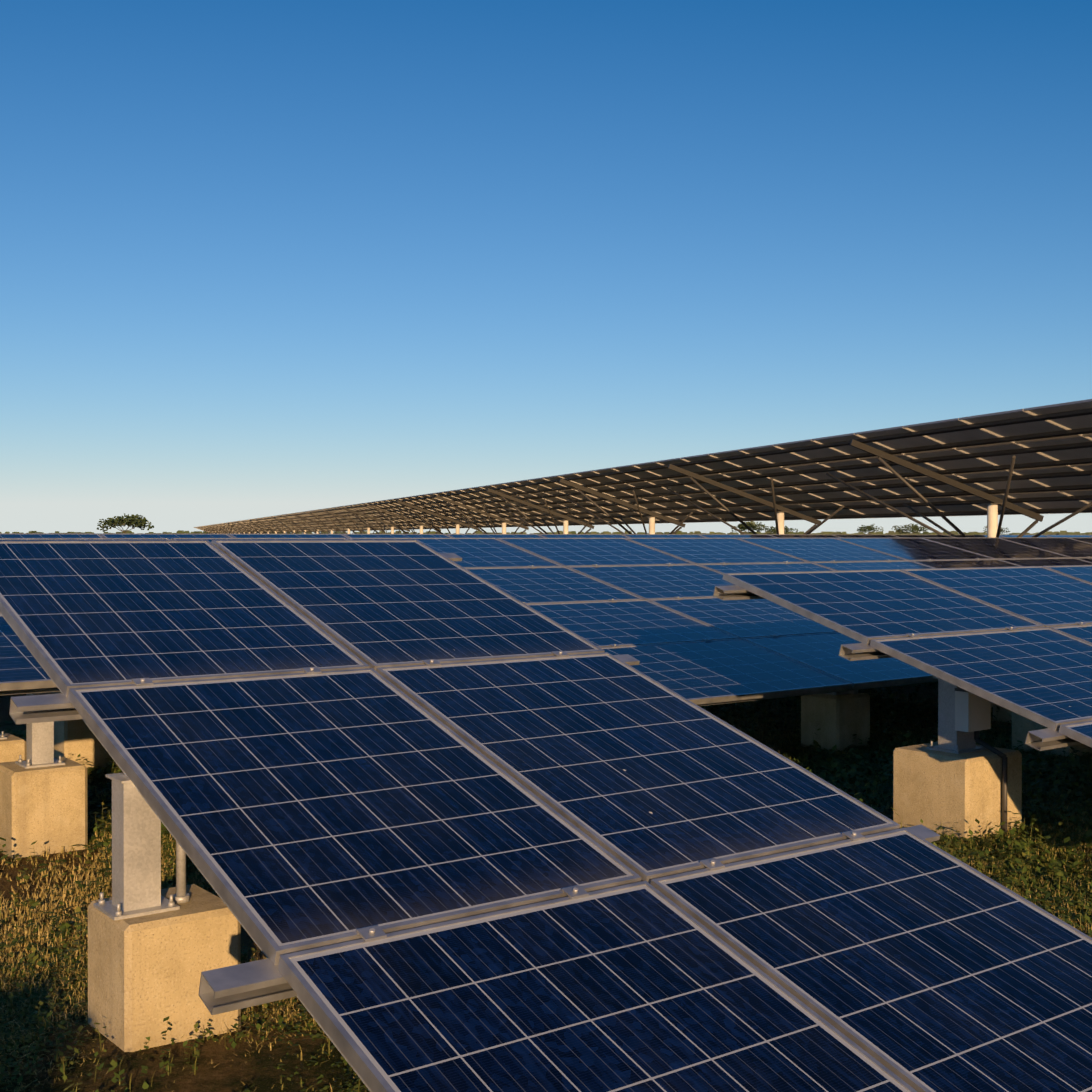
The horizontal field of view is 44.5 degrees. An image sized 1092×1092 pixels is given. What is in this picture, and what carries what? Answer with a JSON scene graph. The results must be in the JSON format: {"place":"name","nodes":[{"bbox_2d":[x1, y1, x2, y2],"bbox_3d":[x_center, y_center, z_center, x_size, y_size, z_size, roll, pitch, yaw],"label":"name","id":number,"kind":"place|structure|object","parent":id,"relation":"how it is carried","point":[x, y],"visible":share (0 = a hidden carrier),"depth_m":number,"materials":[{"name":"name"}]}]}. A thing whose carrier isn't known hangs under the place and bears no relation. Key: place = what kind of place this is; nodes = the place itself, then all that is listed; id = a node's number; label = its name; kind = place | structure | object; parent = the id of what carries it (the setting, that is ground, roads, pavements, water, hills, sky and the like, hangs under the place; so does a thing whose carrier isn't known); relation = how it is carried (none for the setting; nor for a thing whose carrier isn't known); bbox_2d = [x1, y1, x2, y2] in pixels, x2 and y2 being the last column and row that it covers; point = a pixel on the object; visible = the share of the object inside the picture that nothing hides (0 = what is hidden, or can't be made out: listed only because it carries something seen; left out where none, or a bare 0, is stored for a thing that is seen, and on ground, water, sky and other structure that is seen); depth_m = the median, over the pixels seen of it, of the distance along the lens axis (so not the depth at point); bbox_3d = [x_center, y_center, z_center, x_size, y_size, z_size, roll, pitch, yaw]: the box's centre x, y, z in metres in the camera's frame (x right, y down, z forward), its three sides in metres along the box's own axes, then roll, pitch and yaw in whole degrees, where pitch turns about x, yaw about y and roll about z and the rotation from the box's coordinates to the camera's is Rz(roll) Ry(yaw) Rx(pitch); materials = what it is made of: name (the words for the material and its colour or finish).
{"place":"outdoors","nodes":[
{"label":"outdoors","id":0,"kind":"place"},
{"bbox_2d":[0,614,60,694],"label":"solar table row","id":1,"kind":"object","parent":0,"point":[22,671],"depth_m":6.44,"materials":[{"name":"blue glass"}]},
{"bbox_2d":[0,683,1091,1091],"bbox_3d":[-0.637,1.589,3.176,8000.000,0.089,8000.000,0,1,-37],"label":"ground","id":2,"kind":"structure","parent":0,"point":[230,1073],"depth_m":4.08,"materials":[{"name":"green plant"}]},
{"bbox_2d":[0,692,87,858],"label":"solar table posts","id":3,"kind":"object","parent":2,"relation":"on","point":[43,796],"visible":0.73,"depth_m":6.85,"materials":[{"name":"beige concrete"}]},
{"bbox_2d":[97,513,153,533],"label":"tree","id":4,"kind":"object","parent":2,"relation":"on","point":[136,520],"visible":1,"depth_m":397.39,"materials":[{"name":"green plant"}]},
{"bbox_2d":[88,773,240,1051],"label":"solar table posts","id":5,"kind":"object","parent":2,"relation":"on","point":[155,950],"visible":0.42,"depth_m":4.21,"materials":[{"name":"beige concrete"}]},
{"bbox_2d":[54,691,1011,768],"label":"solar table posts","id":6,"kind":"object","parent":2,"relation":"on","point":[840,719],"depth_m":9.95,"materials":[{"name":"beige concrete"}]},
{"bbox_2d":[0,681,1091,1091],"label":"ground cover weeds","id":7,"kind":"object","parent":2,"relation":"on","point":[1032,859],"visible":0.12,"depth_m":6.47,"materials":[{"name":"green plant"}]},
{"bbox_2d":[0,540,1091,1091],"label":"solar table","id":8,"kind":"object","parent":2,"relation":"on","point":[432,820],"visible":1,"depth_m":3.97,"materials":[{"name":"blue glass"}]},
{"bbox_2d":[0,537,1091,705],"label":"solar table row","id":9,"kind":"object","parent":2,"relation":"on","point":[659,611],"visible":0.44,"depth_m":11.56,"materials":[{"name":"blue glass"}]},
{"bbox_2d":[0,533,1091,538],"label":"solar table row","id":10,"kind":"object","parent":2,"relation":"on","point":[63,535],"visible":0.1,"depth_m":19.50,"materials":[{"name":"blue glass"}]},
{"bbox_2d":[0,530,1091,534],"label":"distant tree line","id":11,"kind":"object","parent":2,"relation":"on","point":[799,532],"visible":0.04,"depth_m":670.20,"materials":[{"name":"green plant"}]},
{"bbox_2d":[203,455,1091,537],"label":"solar canopy posts","id":12,"kind":"object","parent":2,"relation":"on","point":[993,527],"visible":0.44,"depth_m":35.24,"materials":[{"name":"beige metal"}]},
{"bbox_2d":[194,399,1091,533],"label":"solar canopy","id":13,"kind":"object","parent":12,"relation":"on","point":[956,467],"visible":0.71,"depth_m":30.58,"materials":[{"name":"black glass"}]},
{"bbox_2d":[732,521,767,532],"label":"tree","id":14,"kind":"object","parent":2,"relation":"on","point":[751,525],"visible":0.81,"depth_m":511.02,"materials":[{"name":"green plant"}]},
{"bbox_2d":[764,526,797,533],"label":"tree","id":15,"kind":"object","parent":2,"relation":"on","point":[773,531],"visible":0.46,"depth_m":590.93,"materials":[{"name":"green plant"}]},
{"bbox_2d":[857,524,882,534],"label":"tree","id":16,"kind":"object","parent":2,"relation":"on","point":[866,528],"visible":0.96,"depth_m":679.86,"materials":[{"name":"green plant"}]},
{"bbox_2d":[713,565,1091,750],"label":"solar table","id":17,"kind":"object","parent":2,"relation":"on","point":[1017,639],"visible":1,"depth_m":7.79,"materials":[{"name":"blue glass"}]},
{"bbox_2d":[891,523,928,533],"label":"tree","id":18,"kind":"object","parent":2,"relation":"on","point":[912,528],"visible":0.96,"depth_m":501.02,"materials":[{"name":"green plant"}]},
{"bbox_2d":[893,676,1091,840],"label":"solar table posts","id":19,"kind":"object","parent":2,"relation":"on","point":[955,773],"visible":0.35,"depth_m":7.21,"materials":[{"name":"beige concrete"}]},
{"bbox_2d":[983,526,1009,533],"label":"tree","id":20,"kind":"object","parent":2,"relation":"on","point":[1001,531],"visible":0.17,"depth_m":567.66,"materials":[{"name":"green plant"}]},
{"bbox_2d":[0,0,1091,533],"label":"sky","id":21,"kind":"structure","parent":0,"point":[259,258],"materials":[{"name":"blue"}]}
]}

